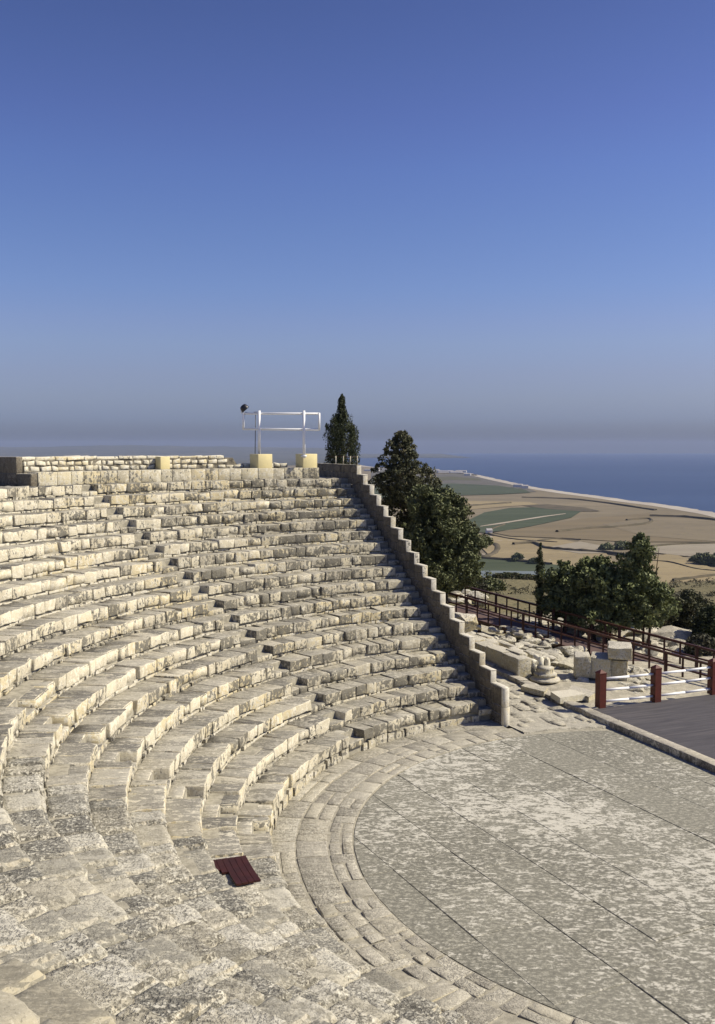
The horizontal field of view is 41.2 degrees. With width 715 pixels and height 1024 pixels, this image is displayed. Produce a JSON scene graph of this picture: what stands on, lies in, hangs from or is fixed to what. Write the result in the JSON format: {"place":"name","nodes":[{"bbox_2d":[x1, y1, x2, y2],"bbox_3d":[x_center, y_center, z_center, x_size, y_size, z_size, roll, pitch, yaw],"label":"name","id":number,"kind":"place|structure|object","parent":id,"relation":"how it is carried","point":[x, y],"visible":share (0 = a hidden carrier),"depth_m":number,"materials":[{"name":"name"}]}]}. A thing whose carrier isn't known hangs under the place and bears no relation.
{"place":"outdoors","nodes":[
{"label":"outdoors","id":0,"kind":"place"},
{"bbox_2d":[0,445,470,457],"bbox_3d":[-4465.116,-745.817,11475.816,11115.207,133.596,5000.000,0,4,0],"label":"hills","id":1,"kind":"structure","parent":0,"point":[168,450],"depth_m":10691.29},
{"bbox_2d":[233,458,353,464],"bbox_3d":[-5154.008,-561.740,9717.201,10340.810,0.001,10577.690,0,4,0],"label":"land","id":2,"kind":"structure","parent":0,"point":[290,461],"depth_m":6938.61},
{"bbox_2d":[0,476,591,1023],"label":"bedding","id":3,"kind":"object","parent":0,"point":[26,686],"visible":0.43,"depth_m":26.60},
{"bbox_2d":[0,457,36,485],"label":"passage wall","id":4,"kind":"structure","parent":3,"relation":"on","point":[11,471],"depth_m":35.16,"materials":[{"name":"stone"}]},
{"bbox_2d":[0,693,269,834],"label":"stairway","id":5,"kind":"object","parent":3,"relation":"on","point":[175,792],"visible":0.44,"depth_m":21.22,"materials":[{"name":"stone"}]},
{"bbox_2d":[22,455,286,473],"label":"rubble wall","id":6,"kind":"structure","parent":3,"relation":"on","point":[72,463],"depth_m":38.81,"materials":[{"name":"stone"}]},
{"bbox_2d":[240,404,255,447],"bbox_3d":[-5.013,-3.784,43.858,0.801,2.388,0.344,0,4,0],"label":"floodlight","id":7,"kind":"object","parent":6,"relation":"on","point":[243,407],"visible":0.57,"depth_m":43.72,"materials":[{"name":"metal"}]},
{"bbox_2d":[27,467,318,485],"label":"ashlar wall","id":8,"kind":"structure","parent":3,"relation":"on","point":[97,477],"depth_m":39.52,"materials":[{"name":"stone"}]},
{"bbox_2d":[155,456,169,468],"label":"plinth","id":9,"kind":"structure","parent":8,"relation":"on","point":[163,462],"depth_m":39.80,"materials":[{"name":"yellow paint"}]},
{"bbox_2d":[250,454,271,467],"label":"plinth","id":10,"kind":"structure","parent":8,"relation":"on","point":[260,460],"depth_m":42.45,"materials":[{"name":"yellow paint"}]},
{"bbox_2d":[242,411,319,457],"bbox_3d":[-3.464,-3.512,43.038,3.597,2.152,0.258,0,4,7],"label":"sign frame","id":11,"kind":"object","parent":10,"relation":"on","point":[260,413],"visible":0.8,"depth_m":43.02,"materials":[{"name":"white paint"}]},
{"bbox_2d":[296,454,316,467],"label":"plinth","id":12,"kind":"structure","parent":8,"relation":"on","point":[309,461],"depth_m":43.55,"materials":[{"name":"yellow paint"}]},
{"bbox_2d":[0,553,387,1023],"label":"seat row","id":13,"kind":"object","parent":3,"relation":"on","point":[37,992],"visible":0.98,"depth_m":27.27,"materials":[{"name":"stone"}]},
{"bbox_2d":[0,541,380,1023],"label":"seat row","id":14,"kind":"object","parent":13,"relation":"on","point":[14,1009],"visible":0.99,"depth_m":31.67,"materials":[{"name":"stone"}]},
{"bbox_2d":[0,530,373,583],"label":"seat row","id":15,"kind":"object","parent":14,"relation":"on","point":[15,571],"visible":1,"depth_m":34.22,"materials":[{"name":"stone"}]},
{"bbox_2d":[0,519,365,563],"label":"seat row","id":16,"kind":"object","parent":15,"relation":"on","point":[38,549],"visible":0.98,"depth_m":35.14,"materials":[{"name":"stone"}]},
{"bbox_2d":[0,508,359,546],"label":"seat row","id":17,"kind":"object","parent":16,"relation":"on","point":[43,532],"visible":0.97,"depth_m":35.81,"materials":[{"name":"stone"}]},
{"bbox_2d":[0,498,352,530],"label":"seat row","id":18,"kind":"object","parent":17,"relation":"on","point":[64,517],"visible":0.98,"depth_m":36.90,"materials":[{"name":"stone"}]},
{"bbox_2d":[0,488,346,514],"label":"seat row","id":19,"kind":"object","parent":18,"relation":"on","point":[54,504],"visible":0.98,"depth_m":37.67,"materials":[{"name":"stone"}]},
{"bbox_2d":[0,477,340,500],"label":"seat row","id":20,"kind":"object","parent":19,"relation":"on","point":[26,492],"visible":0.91,"depth_m":38.55,"materials":[{"name":"stone"}]},
{"bbox_2d":[0,565,395,1023],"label":"seat row","id":21,"kind":"object","parent":3,"relation":"on","point":[19,941],"visible":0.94,"depth_m":25.38,"materials":[{"name":"stone"}]},
{"bbox_2d":[0,591,411,1023],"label":"seat row","id":22,"kind":"object","parent":3,"relation":"on","point":[55,894],"visible":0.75,"depth_m":18.96,"materials":[{"name":"stone"}]},
{"bbox_2d":[0,577,402,1023],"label":"seat row","id":23,"kind":"object","parent":22,"relation":"on","point":[36,916],"visible":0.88,"depth_m":11.88,"materials":[{"name":"stone"}]},
{"bbox_2d":[73,484,363,749],"bbox_3d":[-5.369,3.016,32.456,13.547,7.618,0.760,3,5,38],"label":"stairway","id":24,"kind":"object","parent":3,"relation":"on","point":[336,725],"visible":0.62,"depth_m":31.61,"materials":[{"name":"stone"}]},
{"bbox_2d":[317,463,509,727],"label":"side wall","id":25,"kind":"structure","parent":3,"relation":"on","point":[494,693],"depth_m":36.23,"materials":[{"name":"stone"}]},
{"bbox_2d":[340,478,491,715],"bbox_3d":[1.764,2.643,38.068,0.532,7.610,13.544,-2,4,-22],"label":"stairway","id":26,"kind":"object","parent":3,"relation":"on","point":[454,662],"visible":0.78,"depth_m":36.47,"materials":[{"name":"stone"}]},
{"bbox_2d":[0,0,714,452],"label":"sky","id":27,"kind":"structure","parent":0,"point":[481,226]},
{"bbox_2d":[371,476,479,482],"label":"field","id":28,"kind":"structure","parent":0,"point":[452,478],"depth_m":2786.18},
{"bbox_2d":[272,720,590,1023],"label":"ring path","id":29,"kind":"structure","parent":0,"point":[321,882],"depth_m":20.42,"materials":[{"name":"stone"}]},
{"bbox_2d":[237,697,478,1023],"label":"seat row","id":30,"kind":"object","parent":29,"relation":"on","point":[290,770],"visible":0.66,"depth_m":24.03,"materials":[{"name":"stone"}]},
{"bbox_2d":[201,680,467,1023],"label":"seat row","id":31,"kind":"object","parent":30,"relation":"on","point":[236,778],"visible":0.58,"depth_m":23.09,"materials":[{"name":"stone"}]},
{"bbox_2d":[213,855,260,885],"bbox_3d":[-2.351,6.856,18.167,0.726,0.040,1.187,-1,4,-21],"label":"hatch cover","id":32,"kind":"object","parent":31,"relation":"on","point":[239,870],"visible":0.88,"depth_m":18.18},
{"bbox_2d":[165,664,457,1023],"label":"seat row","id":33,"kind":"object","parent":31,"relation":"on","point":[202,767],"visible":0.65,"depth_m":22.33,"materials":[{"name":"stone"}]},
{"bbox_2d":[128,648,447,1023],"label":"seat row","id":34,"kind":"object","parent":33,"relation":"on","point":[171,750],"visible":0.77,"depth_m":20.55,"materials":[{"name":"stone"}]},
{"bbox_2d":[88,633,437,1023],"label":"seat row","id":35,"kind":"object","parent":34,"relation":"on","point":[139,737],"visible":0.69,"depth_m":19.71,"materials":[{"name":"stone"}]},
{"bbox_2d":[44,619,429,1023],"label":"seat row","id":36,"kind":"object","parent":35,"relation":"on","point":[69,791],"visible":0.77,"depth_m":19.28,"materials":[{"name":"stone"}]},
{"bbox_2d":[2,605,420,1023],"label":"seat row","id":37,"kind":"object","parent":36,"relation":"on","point":[33,750],"visible":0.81,"depth_m":17.98,"materials":[{"name":"stone"}]},
{"bbox_2d":[374,483,530,497],"bbox_3d":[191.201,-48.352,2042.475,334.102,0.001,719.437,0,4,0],"label":"field","id":38,"kind":"structure","parent":0,"point":[468,489],"depth_m":2041.74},
{"bbox_2d":[371,467,535,491],"bbox_3d":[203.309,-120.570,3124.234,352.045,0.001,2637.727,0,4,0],"label":"field","id":39,"kind":"structure","parent":0,"point":[482,481],"depth_m":2539.93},
{"bbox_2d":[465,501,535,508],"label":"field","id":40,"kind":"structure","parent":0,"point":[498,505],"depth_m":1503.29,"materials":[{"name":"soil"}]},
{"bbox_2d":[467,502,511,505],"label":"hedge","id":41,"kind":"object","parent":40,"relation":"on","point":[489,503],"visible":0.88,"depth_m":1497.26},
{"bbox_2d":[287,465,714,568],"bbox_3d":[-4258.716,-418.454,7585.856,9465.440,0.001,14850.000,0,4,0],"label":"farmland","id":42,"kind":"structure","parent":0,"point":[605,509],"depth_m":1412.86,"materials":[{"name":"soil"}]},
{"bbox_2d":[461,571,545,577],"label":"pale sheeting","id":43,"kind":"object","parent":42,"relation":"on","point":[521,572],"visible":0.12,"depth_m":674.65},
{"bbox_2d":[511,552,524,561],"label":"field tree","id":44,"kind":"object","parent":42,"relation":"on","point":[516,556],"visible":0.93,"depth_m":744.51,"materials":[{"name":"green plant"}]},
{"bbox_2d":[522,496,656,509],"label":"hedge","id":45,"kind":"object","parent":42,"relation":"on","point":[595,501],"visible":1,"depth_m":1569.74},
{"bbox_2d":[598,542,614,549],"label":"field tree","id":46,"kind":"object","parent":42,"relation":"on","point":[606,546],"visible":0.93,"depth_m":828.03,"materials":[{"name":"green plant"}]},
{"bbox_2d":[613,540,627,549],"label":"field tree","id":47,"kind":"object","parent":42,"relation":"on","point":[620,544],"visible":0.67,"depth_m":838.17,"materials":[{"name":"green plant"}]},
{"bbox_2d":[692,552,709,565],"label":"field tree","id":48,"kind":"object","parent":42,"relation":"on","point":[700,558],"visible":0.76,"depth_m":729.16,"materials":[{"name":"green plant"}]},
{"bbox_2d":[704,552,714,566],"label":"field tree","id":49,"kind":"object","parent":42,"relation":"on","point":[711,560],"visible":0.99,"depth_m":722.08,"materials":[{"name":"green plant"}]},
{"bbox_2d":[483,513,565,525],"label":"track","id":50,"kind":"structure","parent":0,"point":[522,519],"depth_m":1182.43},
{"bbox_2d":[469,507,580,532],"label":"field","id":51,"kind":"structure","parent":0,"point":[498,516],"depth_m":1220.75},
{"bbox_2d":[487,524,556,541],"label":"hedge","id":52,"kind":"object","parent":51,"relation":"on","point":[514,538],"visible":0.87,"depth_m":936.79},
{"bbox_2d":[478,558,573,571],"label":"field","id":53,"kind":"structure","parent":0,"point":[497,565],"depth_m":712.94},
{"bbox_2d":[481,556,551,564],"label":"hedge","id":54,"kind":"object","parent":53,"relation":"on","point":[508,559],"visible":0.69,"depth_m":752.22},
{"bbox_2d":[348,453,714,512],"bbox_3d":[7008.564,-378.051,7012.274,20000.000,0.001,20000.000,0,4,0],"label":"sea","id":55,"kind":"structure","parent":0,"point":[686,480],"depth_m":3751.37,"materials":[{"name":"liquid"}]},
{"bbox_2d":[353,728,714,1023],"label":"orchestra floor","id":56,"kind":"structure","parent":0,"point":[570,872],"depth_m":20.89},
{"bbox_2d":[358,464,714,517],"bbox_3d":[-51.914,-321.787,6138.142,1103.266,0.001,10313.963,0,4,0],"label":"beach","id":57,"kind":"structure","parent":0,"point":[709,513],"depth_m":1656.70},
{"bbox_2d":[483,536,612,566],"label":"field","id":58,"kind":"structure","parent":0,"point":[508,549],"depth_m":817.52,"materials":[{"name":"soil"}]},
{"bbox_2d":[481,542,500,556],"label":"hedge","id":59,"kind":"object","parent":58,"relation":"on","point":[497,548],"visible":0.68,"depth_m":816.14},
{"bbox_2d":[532,537,580,540],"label":"hedge","id":60,"kind":"object","parent":58,"relation":"on","point":[558,538],"visible":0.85,"depth_m":925.81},
{"bbox_2d":[512,541,624,555],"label":"hedge","id":61,"kind":"object","parent":58,"relation":"on","point":[561,548],"visible":0.81,"depth_m":826.42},
{"bbox_2d":[496,674,609,733],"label":"side path","id":62,"kind":"structure","parent":0,"point":[531,713],"depth_m":32.64,"materials":[{"name":"stone"}]},
{"bbox_2d":[521,684,547,696],"bbox_3d":[6.588,6.633,35.430,1.084,0.200,0.722,3,5,34],"label":"flagstone","id":63,"kind":"object","parent":62,"relation":"on","point":[538,690],"visible":0.93,"depth_m":35.35,"materials":[{"name":"stone"}]},
{"bbox_2d":[523,504,597,510],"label":"field","id":64,"kind":"structure","parent":0,"point":[556,507],"depth_m":1424.65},
{"bbox_2d":[448,578,714,727],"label":"hill ground","id":65,"kind":"structure","parent":0,"point":[624,693],"depth_m":40.05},
{"bbox_2d":[323,393,360,471],"bbox_3d":[-0.903,-3.374,51.972,2.209,6.176,2.303,0,4,0],"label":"cypress tree","id":66,"kind":"object","parent":65,"relation":"on","point":[339,427],"visible":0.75,"depth_m":51.50,"materials":[{"name":"green plant"}]},
{"bbox_2d":[368,430,479,541],"bbox_3d":[3.556,0.270,54.535,7.266,9.984,6.352,0,4,0],"label":"conifer tree","id":67,"kind":"object","parent":65,"relation":"on","point":[400,474],"visible":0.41,"depth_m":53.34,"materials":[{"name":"green plant"}]},
{"bbox_2d":[401,484,493,603],"bbox_3d":[4.296,2.254,50.519,5.837,7.535,5.518,3,5,36],"label":"carob tree","id":68,"kind":"object","parent":65,"relation":"on","point":[443,520],"visible":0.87,"depth_m":49.17,"materials":[{"name":"green plant"}]},
{"bbox_2d":[448,589,488,606],"bbox_3d":[7.306,5.698,63.891,2.875,0.783,5.710,0,4,0],"label":"rubble heap","id":69,"kind":"object","parent":65,"relation":"on","point":[471,593],"visible":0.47,"depth_m":62.98,"materials":[{"name":"stone"}]},
{"bbox_2d":[472,575,488,590],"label":"bush","id":70,"kind":"object","parent":65,"relation":"on","point":[481,586],"visible":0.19,"depth_m":85.40,"materials":[{"name":"green plant"}]},
{"bbox_2d":[481,577,508,590],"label":"bush","id":71,"kind":"object","parent":65,"relation":"on","point":[492,583],"visible":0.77,"depth_m":86.18,"materials":[{"name":"green plant"}]},
{"bbox_2d":[466,633,549,680],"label":"block wall","id":72,"kind":"structure","parent":65,"relation":"on","point":[516,660],"depth_m":38.27,"materials":[{"name":"stone"}]},
{"bbox_2d":[455,612,477,632],"bbox_3d":[4.622,4.882,41.512,1.175,1.034,1.184,3,5,38],"label":"boulder","id":73,"kind":"object","parent":72,"relation":"on","point":[471,622],"visible":0.55,"depth_m":41.16,"materials":[{"name":"stone"}]},
{"bbox_2d":[467,624,550,648],"bbox_3d":[7.087,5.920,45.505,4.828,0.510,5.533,0,4,0],"label":"rubble heap","id":74,"kind":"object","parent":65,"relation":"on","point":[515,631],"visible":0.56,"depth_m":46.26,"materials":[{"name":"stone"}]},
{"bbox_2d":[493,635,564,659],"bbox_3d":[7.317,6.074,42.683,3.758,0.499,4.893,1,4,10],"label":"rubble heap","id":75,"kind":"object","parent":65,"relation":"on","point":[549,643],"visible":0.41,"depth_m":43.21,"materials":[{"name":"stone"}]},
{"bbox_2d":[534,542,544,624],"bbox_3d":[9.463,3.877,49.354,0.630,4.657,0.650,-3,5,-36],"label":"cypress tree","id":76,"kind":"object","parent":65,"relation":"on","point":[540,563],"visible":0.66,"depth_m":49.22,"materials":[{"name":"green plant"}]},
{"bbox_2d":[529,648,556,665],"bbox_3d":[7.791,6.251,40.940,1.718,0.485,3.253,1,4,11],"label":"rubble heap","id":77,"kind":"object","parent":65,"relation":"on","point":[551,657],"visible":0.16,"depth_m":40.71,"materials":[{"name":"stone"}]},
{"bbox_2d":[530,665,559,683],"bbox_3d":[7.340,6.313,37.146,1.198,0.524,1.216,0,4,0],"label":"column base","id":78,"kind":"object","parent":65,"relation":"on","point":[545,674],"visible":1,"depth_m":36.86,"materials":[{"name":"stone"}]},
{"bbox_2d":[532,559,590,631],"bbox_3d":[10.587,4.474,48.452,3.525,4.179,3.512,0,4,0],"label":"bushy tree","id":79,"kind":"object","parent":65,"relation":"on","point":[556,590],"visible":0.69,"depth_m":47.97,"materials":[{"name":"green plant"}]},
{"bbox_2d":[510,619,617,639],"bbox_3d":[11.054,6.035,49.802,6.763,0.813,4.162,0,4,0],"label":"rubble heap","id":80,"kind":"object","parent":65,"relation":"on","point":[568,629],"visible":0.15,"depth_m":48.97,"materials":[{"name":"stone"}]},
{"bbox_2d":[550,645,587,669],"bbox_3d":[9.042,6.255,41.233,1.598,0.515,4.323,1,4,18],"label":"rubble heap","id":81,"kind":"object","parent":65,"relation":"on","point":[567,663],"visible":0.68,"depth_m":41.44,"materials":[{"name":"stone"}]},
{"bbox_2d":[557,667,588,681],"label":"rubble heap","id":82,"kind":"object","parent":65,"relation":"on","point":[581,679],"visible":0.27,"depth_m":37.38,"materials":[{"name":"stone"}]},
{"bbox_2d":[573,651,590,677],"bbox_3d":[8.938,6.071,37.890,0.648,0.900,1.033,1,4,9],"label":"stone block","id":83,"kind":"object","parent":82,"relation":"on","point":[582,664],"depth_m":37.41,"materials":[{"name":"stone"}]},
{"bbox_2d":[448,586,714,677],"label":"railing","id":84,"kind":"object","parent":65,"relation":"on","point":[485,617],"visible":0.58,"depth_m":45.12,"materials":[{"name":"brown paint"}]},
{"bbox_2d":[448,575,714,655],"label":"dry scrub","id":85,"kind":"object","parent":65,"relation":"on","point":[676,594],"visible":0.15,"depth_m":88.52,"materials":[{"name":"green plant"}]},
{"bbox_2d":[569,685,594,701],"bbox_3d":[8.181,6.663,34.977,0.703,0.200,1.636,-2,4,-30],"label":"flagstone","id":86,"kind":"object","parent":65,"relation":"on","point":[590,696],"visible":0.5,"depth_m":34.69,"materials":[{"name":"stone"}]},
{"bbox_2d":[485,659,714,772],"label":"kerb","id":87,"kind":"structure","parent":65,"relation":"on","point":[683,753],"depth_m":30.60,"materials":[{"name":"stone"}]},
{"bbox_2d":[550,689,585,703],"bbox_3d":[7.505,6.654,34.366,1.180,0.220,0.862,-2,4,-28],"label":"flagstone","id":88,"kind":"object","parent":87,"relation":"on","point":[561,696],"visible":1,"depth_m":34.17,"materials":[{"name":"stone"}]},
{"bbox_2d":[548,554,670,643],"bbox_3d":[12.305,4.395,47.523,5.697,4.683,5.863,0,4,0],"label":"bushy tree","id":89,"kind":"object","parent":65,"relation":"on","point":[595,575],"visible":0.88,"depth_m":46.20,"materials":[{"name":"green plant"}]},
{"bbox_2d":[610,659,627,680],"bbox_3d":[10.347,6.245,37.901,0.822,0.957,1.046,1,4,15],"label":"stone block","id":90,"kind":"object","parent":65,"relation":"on","point":[619,667],"depth_m":37.38,"materials":[{"name":"stone"}]},
{"bbox_2d":[607,641,631,659],"bbox_3d":[10.375,5.482,37.651,0.942,0.512,1.372,1,4,15],"label":"stone block","id":91,"kind":"object","parent":90,"relation":"on","point":[617,650],"depth_m":37.06,"materials":[{"name":"stone"}]},
{"bbox_2d":[612,677,649,693],"bbox_3d":[9.865,6.761,36.794,3.334,0.432,2.914,0,4,0],"label":"rubble heap","id":92,"kind":"object","parent":65,"relation":"on","point":[635,691],"visible":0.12,"depth_m":35.85,"materials":[{"name":"stone"}]},
{"bbox_2d":[618,666,649,691],"bbox_3d":[10.970,6.625,37.754,1.426,0.425,4.258,1,4,13],"label":"rubble heap","id":93,"kind":"object","parent":65,"relation":"on","point":[635,670],"visible":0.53,"depth_m":37.33,"materials":[{"name":"stone"}]},
{"bbox_2d":[598,532,682,645],"bbox_3d":[13.692,3.897,46.586,3.970,5.989,4.260,0,4,0],"label":"bushy tree","id":94,"kind":"object","parent":65,"relation":"on","point":[638,567],"visible":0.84,"depth_m":45.99,"materials":[{"name":"green plant"}]},
{"bbox_2d":[625,626,662,636],"bbox_3d":[15.165,6.301,49.580,2.103,1.026,2.936,3,5,38],"label":"boulder","id":95,"kind":"object","parent":65,"relation":"on","point":[629,634],"visible":0.17,"depth_m":48.74,"materials":[{"name":"stone"}]},
{"bbox_2d":[594,694,714,758],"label":"stage deck","id":96,"kind":"structure","parent":65,"relation":"on","point":[688,722],"depth_m":31.81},
{"bbox_2d":[595,658,714,708],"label":"rail fence","id":97,"kind":"object","parent":96,"relation":"on","point":[654,685],"visible":1,"depth_m":33.78,"materials":[{"name":"red paint"}]},
{"bbox_2d":[635,625,694,642],"bbox_3d":[16.205,6.605,48.474,4.236,1.414,2.491,-2,5,-32],"label":"boulder","id":98,"kind":"object","parent":65,"relation":"on","point":[674,632],"visible":0.25,"depth_m":47.87,"materials":[{"name":"stone"}]},
{"bbox_2d":[624,626,714,658],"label":"rubble heap","id":99,"kind":"object","parent":65,"relation":"on","point":[671,645],"visible":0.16,"depth_m":45.58,"materials":[{"name":"stone"}]},
{"bbox_2d":[659,589,714,628],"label":"shrub","id":100,"kind":"object","parent":65,"relation":"on","point":[688,598],"visible":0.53,"depth_m":50.15,"materials":[{"name":"green plant"}]},
{"bbox_2d":[683,632,714,656],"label":"shrub","id":101,"kind":"object","parent":65,"relation":"on","point":[704,640],"visible":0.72,"depth_m":44.14,"materials":[{"name":"green plant"}]},
{"bbox_2d":[689,604,714,637],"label":"shrub","id":102,"kind":"object","parent":65,"relation":"on","point":[704,621],"visible":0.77,"depth_m":47.12,"materials":[{"name":"green plant"}]},
{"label":"rubble heap","id":103,"kind":"object","parent":65,"relation":"on","visible":0},
{"bbox_2d":[590,651,611,679],"bbox_3d":[9.702,6.110,37.889,0.832,0.866,1.240,1,4,18],"label":"stone block","id":104,"kind":"object","parent":103,"relation":"on","point":[600,661],"depth_m":37.36,"materials":[{"name":"stone"}]},
{"bbox_2d":[552,541,612,552],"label":"field","id":105,"kind":"structure","parent":0,"point":[580,544],"depth_m":857.22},
{"bbox_2d":[493,513,714,541],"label":"field","id":106,"kind":"structure","parent":0,"point":[605,534],"depth_m":1015.26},
{"bbox_2d":[555,517,652,531],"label":"hedge","id":107,"kind":"object","parent":106,"relation":"on","point":[594,527],"visible":1,"depth_m":1063.60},
{"bbox_2d":[650,514,714,519],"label":"hedge","id":108,"kind":"object","parent":106,"relation":"on","point":[684,516],"visible":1,"depth_m":1228.49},
{"bbox_2d":[604,517,714,540],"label":"field","id":109,"kind":"structure","parent":0,"point":[667,528],"depth_m":1050.88,"materials":[{"name":"soil"}]},
{"bbox_2d":[644,554,714,582],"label":"field","id":110,"kind":"structure","parent":0,"point":[667,571],"depth_m":696.08,"materials":[{"name":"soil"}]},
{"bbox_2d":[645,559,714,570],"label":"hedge","id":111,"kind":"object","parent":110,"relation":"on","point":[682,564],"visible":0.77,"depth_m":720.57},
{"bbox_2d":[651,544,714,555],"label":"field","id":112,"kind":"structure","parent":0,"point":[687,549],"depth_m":832.74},
{"bbox_2d":[650,542,714,545],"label":"hedge","id":113,"kind":"object","parent":112,"relation":"on","point":[684,543],"visible":0.79,"depth_m":877.45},
{"label":"field","id":114,"kind":"structure","parent":0,"visible":0},
{"bbox_2d":[672,574,714,580],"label":"hedge","id":115,"kind":"object","parent":114,"relation":"on","point":[693,577],"visible":0.94,"depth_m":648.34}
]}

